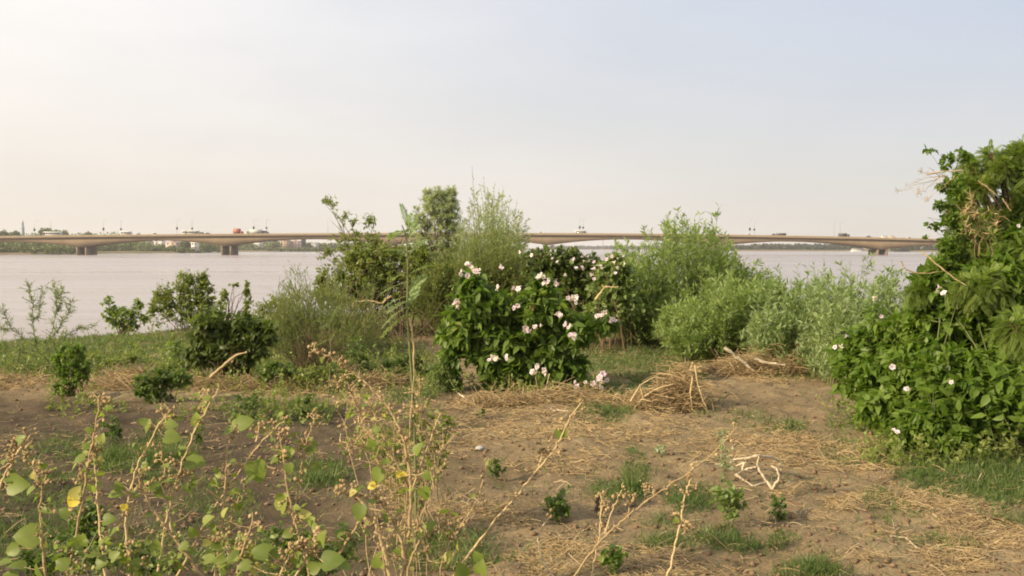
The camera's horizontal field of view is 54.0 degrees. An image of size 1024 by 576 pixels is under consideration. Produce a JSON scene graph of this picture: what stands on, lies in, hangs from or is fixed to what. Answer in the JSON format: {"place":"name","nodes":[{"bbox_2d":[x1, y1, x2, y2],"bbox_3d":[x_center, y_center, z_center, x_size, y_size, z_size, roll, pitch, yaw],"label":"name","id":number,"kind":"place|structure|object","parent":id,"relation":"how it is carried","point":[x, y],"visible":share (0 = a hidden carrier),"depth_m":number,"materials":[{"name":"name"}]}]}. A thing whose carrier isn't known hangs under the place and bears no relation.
{"place":"outdoors","nodes":[
{"label":"outdoors","id":0,"kind":"place"},
{"bbox_2d":[0,248,937,253],"bbox_3d":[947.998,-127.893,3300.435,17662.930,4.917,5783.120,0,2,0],"label":"bank","id":1,"kind":"structure","parent":0,"point":[123,252],"depth_m":1153.68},
{"bbox_2d":[0,232,398,253],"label":"riverside woods","id":2,"kind":"object","parent":1,"relation":"on","point":[20,247],"visible":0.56,"depth_m":839.18,"materials":[{"name":"plant"}]},
{"bbox_2d":[280,240,290,247],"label":"house","id":3,"kind":"structure","parent":1,"relation":"on","point":[286,243],"depth_m":1273.82,"materials":[{"name":"brown paint"}]},
{"bbox_2d":[291,240,301,247],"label":"house","id":4,"kind":"structure","parent":1,"relation":"on","point":[296,244],"depth_m":1283.86,"materials":[{"name":"paint"}]},
{"bbox_2d":[0,232,937,254],"bbox_3d":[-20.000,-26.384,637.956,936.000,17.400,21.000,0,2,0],"label":"road bridge","id":5,"kind":"structure","parent":1,"relation":"on","point":[86,244],"depth_m":628.93,"materials":[{"name":"concrete"}]},
{"bbox_2d":[245,229,261,233],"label":"truck","id":6,"kind":"object","parent":5,"relation":"on","point":[254,231],"visible":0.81,"depth_m":631.40,"materials":[{"name":"silver metal"}]},
{"bbox_2d":[403,243,937,251],"bbox_3d":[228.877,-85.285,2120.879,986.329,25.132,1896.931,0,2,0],"label":"distant woods","id":7,"kind":"object","parent":1,"relation":"on","point":[782,246],"visible":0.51,"depth_m":1471.32,"materials":[{"name":"green plant"}]},
{"bbox_2d":[0,250,938,341],"bbox_3d":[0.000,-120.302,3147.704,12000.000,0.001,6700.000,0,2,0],"label":"river water","id":8,"kind":"structure","parent":0,"point":[90,282],"depth_m":153.65,"materials":[{"name":"grey liquid"}]},
{"bbox_2d":[0,310,1023,575],"bbox_3d":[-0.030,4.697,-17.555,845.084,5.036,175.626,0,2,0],"label":"ground","id":9,"kind":"structure","parent":0,"point":[272,514],"depth_m":7.47,"materials":[{"name":"soil"}]},
{"bbox_2d":[0,426,38,575],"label":"mallow weed","id":10,"kind":"object","parent":9,"relation":"on","point":[17,484],"visible":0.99,"depth_m":3.22,"materials":[{"name":"green plant"}]},
{"bbox_2d":[6,453,56,575],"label":"mallow weed","id":11,"kind":"object","parent":9,"relation":"on","point":[29,536],"visible":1,"depth_m":3.13,"materials":[{"name":"green plant"}]},
{"bbox_2d":[0,364,66,390],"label":"straw heap","id":12,"kind":"object","parent":9,"relation":"on","point":[14,382],"visible":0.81,"depth_m":12.74,"materials":[{"name":"plant"}]},
{"bbox_2d":[0,279,99,374],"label":"bare shrub","id":13,"kind":"object","parent":9,"relation":"on","point":[36,342],"visible":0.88,"depth_m":13.58,"materials":[{"name":"green plant"}]},
{"bbox_2d":[47,341,92,396],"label":"dark shrub","id":14,"kind":"object","parent":9,"relation":"on","point":[76,357],"visible":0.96,"depth_m":11.71,"materials":[{"name":"green plant"}]},
{"bbox_2d":[34,535,131,575],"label":"mallow weed","id":15,"kind":"object","parent":9,"relation":"on","point":[64,562],"visible":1,"depth_m":3.06,"materials":[{"name":"green plant"}]},
{"bbox_2d":[59,392,114,575],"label":"mallow weed","id":16,"kind":"object","parent":9,"relation":"on","point":[73,497],"visible":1,"depth_m":3.43,"materials":[{"name":"green plant"}]},
{"bbox_2d":[73,435,116,575],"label":"mallow weed","id":17,"kind":"object","parent":9,"relation":"on","point":[108,518],"visible":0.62,"depth_m":3.58,"materials":[{"name":"green plant"}]},
{"bbox_2d":[14,500,183,575],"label":"sprawling weed","id":18,"kind":"object","parent":9,"relation":"on","point":[89,516],"visible":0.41,"depth_m":4.02,"materials":[{"name":"green plant"}]},
{"bbox_2d":[98,415,122,441],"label":"herb","id":19,"kind":"object","parent":9,"relation":"on","point":[114,432],"visible":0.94,"depth_m":8.88,"materials":[{"name":"green plant"}]},
{"bbox_2d":[82,350,139,376],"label":"leafy plant","id":20,"kind":"object","parent":9,"relation":"on","point":[132,357],"visible":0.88,"depth_m":13.43,"materials":[{"name":"green plant"}]},
{"bbox_2d":[65,361,161,391],"bbox_3d":[-5.045,1.133,12.941,1.152,0.369,1.565,0,2,0],"label":"straw heap","id":21,"kind":"object","parent":9,"relation":"on","point":[116,378],"visible":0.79,"depth_m":12.69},
{"bbox_2d":[99,295,149,334],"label":"pale shrub","id":22,"kind":"object","parent":9,"relation":"on","point":[117,314],"visible":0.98,"depth_m":20.30,"materials":[{"name":"green plant"}]},
{"bbox_2d":[108,404,183,575],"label":"mallow weed","id":23,"kind":"object","parent":9,"relation":"on","point":[171,435],"visible":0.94,"depth_m":3.33,"materials":[{"name":"green plant"}]},
{"bbox_2d":[141,370,162,403],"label":"herb","id":24,"kind":"object","parent":9,"relation":"on","point":[152,391],"visible":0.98,"depth_m":11.33,"materials":[{"name":"green plant"}]},
{"bbox_2d":[119,529,196,575],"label":"mallow weed","id":25,"kind":"object","parent":9,"relation":"on","point":[136,563],"visible":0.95,"depth_m":3.20,"materials":[{"name":"green plant"}]},
{"bbox_2d":[131,367,194,403],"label":"leafy plant","id":26,"kind":"object","parent":9,"relation":"on","point":[170,381],"visible":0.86,"depth_m":11.41,"materials":[{"name":"green plant"}]},
{"bbox_2d":[134,467,203,575],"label":"mallow weed","id":27,"kind":"object","parent":9,"relation":"on","point":[183,545],"visible":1,"depth_m":3.29,"materials":[{"name":"green plant"}]},
{"bbox_2d":[157,338,203,373],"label":"leafy plant","id":28,"kind":"object","parent":9,"relation":"on","point":[176,352],"visible":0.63,"depth_m":13.32,"materials":[{"name":"green plant"}]},
{"bbox_2d":[145,267,217,339],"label":"loose shrub","id":29,"kind":"object","parent":9,"relation":"on","point":[188,281],"visible":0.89,"depth_m":18.56,"materials":[{"name":"green plant"}]},
{"bbox_2d":[157,388,218,571],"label":"mallow weed","id":30,"kind":"object","parent":9,"relation":"on","point":[194,459],"visible":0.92,"depth_m":3.53,"materials":[{"name":"green plant"}]},
{"bbox_2d":[189,425,205,450],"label":"herb","id":31,"kind":"object","parent":9,"relation":"on","point":[199,439],"visible":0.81,"depth_m":8.51,"materials":[{"name":"green plant"}]},
{"bbox_2d":[209,351,246,377],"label":"leaning branch","id":32,"kind":"object","parent":9,"relation":"on","point":[231,359],"visible":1,"depth_m":12.03,"materials":[{"name":"wood"}]},
{"bbox_2d":[179,300,283,385],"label":"dark broadleaf bush","id":33,"kind":"object","parent":9,"relation":"on","point":[216,339],"visible":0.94,"depth_m":12.94,"materials":[{"name":"green plant"}]},
{"bbox_2d":[173,412,289,575],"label":"mallow weed","id":34,"kind":"object","parent":9,"relation":"on","point":[194,532],"visible":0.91,"depth_m":3.63,"materials":[{"name":"green plant"}]},
{"bbox_2d":[202,414,266,575],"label":"mallow weed","id":35,"kind":"object","parent":9,"relation":"on","point":[256,469],"visible":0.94,"depth_m":3.49,"materials":[{"name":"green plant"}]},
{"bbox_2d":[215,280,253,321],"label":"arching creeper","id":36,"kind":"object","parent":9,"relation":"on","point":[245,292],"visible":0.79,"depth_m":16.41,"materials":[{"name":"green plant"}]},
{"bbox_2d":[202,507,270,575],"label":"mallow weed","id":37,"kind":"object","parent":9,"relation":"on","point":[220,560],"visible":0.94,"depth_m":3.05,"materials":[{"name":"green plant"}]},
{"bbox_2d":[168,364,304,391],"bbox_3d":[-3.555,1.149,12.599,2.069,0.398,1.096,1,2,13],"label":"straw heap","id":38,"kind":"object","parent":9,"relation":"on","point":[250,381],"visible":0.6,"depth_m":12.44,"materials":[{"name":"plant"}]},
{"bbox_2d":[230,388,267,418],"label":"herb","id":39,"kind":"object","parent":9,"relation":"on","point":[238,398],"visible":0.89,"depth_m":9.97,"materials":[{"name":"green plant"}]},
{"bbox_2d":[252,293,294,317],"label":"round shrub","id":40,"kind":"object","parent":9,"relation":"on","point":[262,310],"visible":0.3,"depth_m":22.99,"materials":[{"name":"green plant"}]},
{"bbox_2d":[255,359,302,386],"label":"leafy plant","id":41,"kind":"object","parent":9,"relation":"on","point":[272,367],"visible":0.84,"depth_m":12.42,"materials":[{"name":"green plant"}]},
{"bbox_2d":[198,520,363,575],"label":"sprawling weed","id":42,"kind":"object","parent":9,"relation":"on","point":[347,553],"visible":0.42,"depth_m":3.73,"materials":[{"name":"green plant"}]},
{"bbox_2d":[263,426,317,575],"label":"mallow weed","id":43,"kind":"object","parent":9,"relation":"on","point":[283,453],"visible":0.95,"depth_m":3.43,"materials":[{"name":"green plant"}]},
{"bbox_2d":[237,522,351,575],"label":"mallow weed","id":44,"kind":"object","parent":9,"relation":"on","point":[331,559],"visible":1,"depth_m":2.94,"materials":[{"name":"green plant"}]},
{"bbox_2d":[287,408,322,575],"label":"mallow weed","id":45,"kind":"object","parent":9,"relation":"on","point":[303,443],"visible":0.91,"depth_m":3.73,"materials":[{"name":"green plant"}]},
{"bbox_2d":[289,393,320,417],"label":"herb","id":46,"kind":"object","parent":9,"relation":"on","point":[307,400],"visible":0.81,"depth_m":10.18,"materials":[{"name":"green plant"}]},
{"bbox_2d":[277,320,369,377],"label":"feathery shrub","id":47,"kind":"object","parent":9,"relation":"on","point":[299,357],"visible":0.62,"depth_m":13.17,"materials":[{"name":"green plant"}]},
{"bbox_2d":[311,307,337,405],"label":"pinnate seedling","id":48,"kind":"object","parent":9,"relation":"on","point":[330,339],"visible":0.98,"depth_m":10.74,"materials":[{"name":"green plant"}]},
{"bbox_2d":[291,360,361,390],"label":"leafy plant","id":49,"kind":"object","parent":9,"relation":"on","point":[324,371],"visible":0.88,"depth_m":12.33,"materials":[{"name":"green plant"}]},
{"bbox_2d":[253,263,403,357],"bbox_3d":[-3.048,0.344,16.225,2.587,1.624,2.539,0,2,0],"label":"feathery shrub","id":50,"kind":"object","parent":9,"relation":"on","point":[288,317],"visible":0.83,"depth_m":15.93,"materials":[{"name":"green plant"}]},
{"bbox_2d":[257,365,410,391],"bbox_3d":[-2.220,1.119,12.707,2.009,0.419,1.129,0,2,0],"label":"straw heap","id":51,"kind":"object","parent":9,"relation":"on","point":[373,379],"visible":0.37,"depth_m":12.56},
{"bbox_2d":[328,335,377,376],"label":"leafy plant","id":52,"kind":"object","parent":9,"relation":"on","point":[353,353],"visible":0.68,"depth_m":12.92,"materials":[{"name":"green plant"}]},
{"bbox_2d":[321,479,411,575],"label":"mallow weed","id":53,"kind":"object","parent":9,"relation":"on","point":[360,511],"visible":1,"depth_m":3.40,"materials":[{"name":"green plant"}]},
{"bbox_2d":[315,194,421,330],"bbox_3d":[-2.730,-0.458,19.516,2.226,2.731,0.786,0,2,0],"label":"crooked tree","id":54,"kind":"object","parent":9,"relation":"on","point":[373,238],"visible":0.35,"depth_m":19.44,"materials":[{"name":"green plant"}]},
{"bbox_2d":[310,239,436,343],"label":"tangled shrub","id":55,"kind":"object","parent":9,"relation":"on","point":[365,263],"visible":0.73,"depth_m":18.88,"materials":[{"name":"green plant"}]},
{"bbox_2d":[307,342,447,575],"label":"mallow weed","id":56,"kind":"object","parent":9,"relation":"on","point":[378,473],"visible":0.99,"depth_m":3.64,"materials":[{"name":"green plant"}]},
{"bbox_2d":[322,373,456,575],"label":"tangled dry weed","id":57,"kind":"object","parent":9,"relation":"on","point":[416,412],"visible":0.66,"depth_m":4.62,"materials":[{"name":"plant"}]},
{"bbox_2d":[348,398,457,547],"bbox_3d":[-0.655,1.079,5.924,0.711,0.925,0.433,-1,3,-31],"label":"tangled weed","id":58,"kind":"object","parent":9,"relation":"on","point":[421,507],"visible":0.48,"depth_m":5.92,"materials":[{"name":"green plant"}]},
{"bbox_2d":[375,348,431,382],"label":"leafy plant","id":59,"kind":"object","parent":9,"relation":"on","point":[387,363],"visible":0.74,"depth_m":13.04,"materials":[{"name":"green plant"}]},
{"bbox_2d":[380,203,432,557],"bbox_3d":[-0.584,0.515,5.542,0.297,1.967,0.178,-1,2,-14],"label":"pinnate seedling","id":60,"kind":"object","parent":9,"relation":"on","point":[408,218],"visible":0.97,"depth_m":5.52,"materials":[{"name":"green plant"}]},
{"bbox_2d":[404,318,414,543],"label":"dead stalk","id":61,"kind":"object","parent":9,"relation":"on","point":[411,326],"visible":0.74,"depth_m":5.52,"materials":[{"name":"plant"}]},
{"bbox_2d":[408,184,466,321],"bbox_3d":[-1.559,-0.685,20.997,1.278,2.993,0.855,0,2,0],"label":"grey crowned tree","id":62,"kind":"object","parent":9,"relation":"on","point":[450,205],"visible":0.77,"depth_m":20.87,"materials":[{"name":"green plant"}]},
{"bbox_2d":[423,352,458,395],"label":"leafy plant","id":63,"kind":"object","parent":9,"relation":"on","point":[435,374],"visible":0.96,"depth_m":12.02,"materials":[{"name":"green plant"}]},
{"bbox_2d":[406,509,486,575],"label":"mallow weed","id":64,"kind":"object","parent":9,"relation":"on","point":[479,567],"visible":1,"depth_m":3.54,"materials":[{"name":"green plant"}]},
{"bbox_2d":[384,257,530,342],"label":"tangled shrub","id":65,"kind":"object","parent":9,"relation":"on","point":[508,272],"visible":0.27,"depth_m":18.54,"materials":[{"name":"green plant"}]},
{"bbox_2d":[437,451,490,575],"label":"mallow weed","id":66,"kind":"object","parent":9,"relation":"on","point":[487,463],"visible":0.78,"depth_m":4.04,"materials":[{"name":"beige plant"}]},
{"bbox_2d":[396,223,534,331],"bbox_3d":[-0.646,-0.152,19.287,3.046,2.238,2.795,0,2,0],"label":"feathery tree","id":67,"kind":"object","parent":9,"relation":"on","point":[487,261],"visible":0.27,"depth_m":18.54,"materials":[{"name":"green plant"}]},
{"bbox_2d":[453,165,532,266],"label":"upright shrub","id":68,"kind":"object","parent":9,"relation":"on","point":[482,217],"visible":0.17,"depth_m":20.32,"materials":[{"name":"green plant"}]},
{"bbox_2d":[488,458,506,479],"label":"herb","id":69,"kind":"object","parent":9,"relation":"on","point":[496,470],"visible":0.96,"depth_m":7.36,"materials":[{"name":"green plant"}]},
{"bbox_2d":[0,314,1023,575],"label":"dry straw","id":70,"kind":"object","parent":9,"relation":"on","point":[762,438],"visible":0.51,"depth_m":7.19,"materials":[{"name":"plant"}]},
{"bbox_2d":[0,309,1023,471],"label":"undergrowth","id":71,"kind":"object","parent":9,"relation":"on","point":[922,453],"visible":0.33,"depth_m":11.14,"materials":[{"name":"green plant"}]},
{"bbox_2d":[453,396,585,575],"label":"mallow weed","id":72,"kind":"object","parent":9,"relation":"on","point":[560,434],"visible":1,"depth_m":4.03,"materials":[{"name":"beige plant"}]},
{"bbox_2d":[430,261,621,391],"bbox_3d":[0.139,0.529,12.317,2.023,1.719,1.638,-2,3,-35],"label":"flowering bush","id":73,"kind":"object","parent":9,"relation":"on","point":[486,331],"visible":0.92,"depth_m":12.12,"materials":[{"name":"green plant"}]},
{"bbox_2d":[440,373,630,409],"bbox_3d":[0.340,1.171,11.146,2.236,0.412,1.234,0,2,0],"label":"straw heap","id":74,"kind":"object","parent":9,"relation":"on","point":[502,399],"visible":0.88,"depth_m":10.96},
{"bbox_2d":[537,508,553,575],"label":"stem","id":75,"kind":"object","parent":9,"relation":"on","point":[551,517],"visible":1,"depth_m":3.94,"materials":[{"name":"beige plant"}]},
{"bbox_2d":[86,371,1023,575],"bbox_3d":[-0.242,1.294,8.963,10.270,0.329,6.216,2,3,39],"label":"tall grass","id":76,"kind":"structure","parent":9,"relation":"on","point":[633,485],"depth_m":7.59,"materials":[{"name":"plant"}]},
{"bbox_2d":[542,484,573,524],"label":"herb","id":77,"kind":"object","parent":9,"relation":"on","point":[558,500],"visible":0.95,"depth_m":6.36,"materials":[{"name":"green plant"}]},
{"bbox_2d":[516,244,609,350],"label":"flowering shrub","id":78,"kind":"object","parent":9,"relation":"on","point":[570,270],"visible":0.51,"depth_m":17.04,"materials":[{"name":"green plant"}]},
{"bbox_2d":[569,370,609,390],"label":"flowering sprig","id":79,"kind":"object","parent":9,"relation":"on","point":[600,377],"visible":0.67,"depth_m":12.01,"materials":[{"name":"white plant"}]},
{"bbox_2d":[594,495,605,512],"bbox_3d":[0.577,1.428,6.609,0.076,0.135,0.054,1,2,23],"label":"rooted stump","id":80,"kind":"object","parent":9,"relation":"on","point":[597,509],"visible":0.56,"depth_m":6.60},
{"bbox_2d":[591,490,614,575],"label":"mallow weed","id":81,"kind":"object","parent":9,"relation":"on","point":[604,505],"visible":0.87,"depth_m":4.04,"materials":[{"name":"plant"}]},
{"bbox_2d":[580,251,645,353],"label":"flowering shrub","id":82,"kind":"object","parent":9,"relation":"on","point":[622,299],"visible":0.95,"depth_m":16.50,"materials":[{"name":"dark green leaf"},{"name":"brown twig"},{"name":"pink petal"}]},
{"bbox_2d":[600,543,628,575],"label":"herb","id":83,"kind":"object","parent":9,"relation":"on","point":[613,559],"visible":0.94,"depth_m":5.25,"materials":[{"name":"green plant"}]},
{"bbox_2d":[574,418,736,575],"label":"mallow weed","id":84,"kind":"object","parent":9,"relation":"on","point":[607,532],"visible":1,"depth_m":3.75,"materials":[{"name":"beige plant"}]},
{"bbox_2d":[653,444,666,456],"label":"herb","id":85,"kind":"object","parent":9,"relation":"on","point":[660,450],"visible":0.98,"depth_m":8.17,"materials":[{"name":"green plant"}]},
{"bbox_2d":[613,358,719,413],"bbox_3d":[1.670,1.078,10.937,1.219,0.638,0.978,0,2,0],"label":"straw heap","id":86,"kind":"object","parent":9,"relation":"on","point":[676,395],"visible":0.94,"depth_m":10.88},
{"bbox_2d":[630,365,708,411],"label":"dry arching stems","id":87,"kind":"object","parent":86,"relation":"on","point":[669,385],"visible":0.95,"depth_m":10.75,"materials":[{"name":"plant"}]},
{"bbox_2d":[666,461,697,575],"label":"mallow weed","id":88,"kind":"object","parent":9,"relation":"on","point":[684,493],"visible":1,"depth_m":3.73,"materials":[{"name":"beige plant"}]},
{"bbox_2d":[605,202,791,345],"bbox_3d":[3.288,-0.259,18.585,3.561,2.602,3.197,0,2,0],"label":"tall reedy shrub","id":89,"kind":"object","parent":9,"relation":"on","point":[656,283],"visible":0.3,"depth_m":17.75,"materials":[{"name":"green plant"}]},
{"bbox_2d":[643,262,800,362],"bbox_3d":[3.404,0.363,15.950,2.494,1.587,2.950,0,2,0],"label":"reedy shrub","id":90,"kind":"object","parent":9,"relation":"on","point":[719,326],"visible":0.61,"depth_m":15.06,"materials":[{"name":"green plant"}]},
{"bbox_2d":[718,437,733,481],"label":"herb","id":91,"kind":"object","parent":9,"relation":"on","point":[722,449],"visible":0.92,"depth_m":7.34,"materials":[{"name":"green plant"}]},
{"bbox_2d":[709,478,747,526],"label":"herb","id":92,"kind":"object","parent":9,"relation":"on","point":[726,499],"visible":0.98,"depth_m":6.13,"materials":[{"name":"green plant"}]},
{"bbox_2d":[696,336,818,378],"bbox_3d":[3.544,0.960,13.964,2.296,0.662,1.404,-1,2,-24],"label":"straw heap","id":93,"kind":"object","parent":9,"relation":"on","point":[732,366],"visible":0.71,"depth_m":13.69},
{"bbox_2d":[723,346,759,375],"bbox_3d":[3.078,0.983,13.446,0.507,0.412,0.058,0,2,0],"label":"pale stick","id":94,"kind":"object","parent":93,"relation":"on","point":[728,350],"visible":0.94,"depth_m":13.43,"materials":[{"name":"brown wood"}]},
{"bbox_2d":[753,357,784,365],"bbox_3d":[3.440,0.984,13.449,0.423,0.118,0.054,0,2,0],"label":"pale stick","id":95,"kind":"object","parent":93,"relation":"on","point":[764,362],"visible":1,"depth_m":13.44,"materials":[{"name":"brown wood"}]},
{"bbox_2d":[733,454,781,488],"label":"bleached branch","id":96,"kind":"object","parent":9,"relation":"on","point":[745,460],"visible":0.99,"depth_m":7.39,"materials":[{"name":"brown wood"}]},
{"bbox_2d":[766,494,786,521],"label":"herb","id":97,"kind":"object","parent":9,"relation":"on","point":[775,503],"visible":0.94,"depth_m":6.47,"materials":[{"name":"green plant"}]},
{"bbox_2d":[782,419,803,430],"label":"herb","id":98,"kind":"object","parent":9,"relation":"on","point":[791,424],"visible":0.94,"depth_m":9.56,"materials":[{"name":"green plant"}]},
{"bbox_2d":[735,250,857,367],"bbox_3d":[4.117,0.325,14.654,1.769,1.796,1.869,0,2,0],"label":"pale reedy shrub","id":99,"kind":"object","parent":9,"relation":"on","point":[778,326],"visible":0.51,"depth_m":14.20,"materials":[{"name":"green plant"}]},
{"bbox_2d":[791,252,910,385],"bbox_3d":[4.573,0.406,13.243,1.644,1.767,1.814,0,2,0],"label":"pale reedy shrub","id":100,"kind":"object","parent":9,"relation":"on","point":[828,328],"visible":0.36,"depth_m":13.12,"materials":[{"name":"green plant"}]},
{"bbox_2d":[824,221,1023,460],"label":"flowering bush","id":101,"kind":"object","parent":9,"relation":"on","point":[938,369],"visible":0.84,"depth_m":8.81,"materials":[{"name":"green plant"}]},
{"bbox_2d":[921,251,966,285],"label":"vine stem","id":102,"kind":"object","parent":101,"relation":"attached to","point":[931,259],"visible":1,"depth_m":8.30,"materials":[{"name":"plant"}]},
{"bbox_2d":[896,134,1023,366],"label":"feathery leaved tree","id":103,"kind":"object","parent":9,"relation":"on","point":[1003,170],"visible":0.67,"depth_m":9.09,"materials":[{"name":"green plant"}]},
{"bbox_2d":[895,168,953,201],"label":"dry hanging twig","id":104,"kind":"object","parent":103,"relation":"hanging from","point":[942,175],"visible":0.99,"depth_m":8.85,"materials":[{"name":"plant"}]},
{"bbox_2d":[922,144,1003,277],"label":"climbing vine","id":105,"kind":"object","parent":103,"relation":"attached to","point":[956,188],"visible":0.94,"depth_m":8.96,"materials":[{"name":"green plant"}]},
{"bbox_2d":[957,187,1007,255],"bbox_3d":[4.122,-0.582,8.746,0.566,0.612,0.336,-2,3,-38],"label":"dry twig bundle","id":106,"kind":"object","parent":103,"relation":"attached to","point":[979,230],"visible":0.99,"depth_m":8.69,"materials":[{"name":"dry brown twig"}]},
{"bbox_2d":[0,310,1023,575],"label":"short grass","id":107,"kind":"structure","parent":0,"point":[978,490],"depth_m":7.36,"materials":[{"name":"plant"}]},
{"bbox_2d":[0,0,1023,247],"label":"sky","id":108,"kind":"structure","parent":0,"point":[792,117],"materials":[{"name":"white"}]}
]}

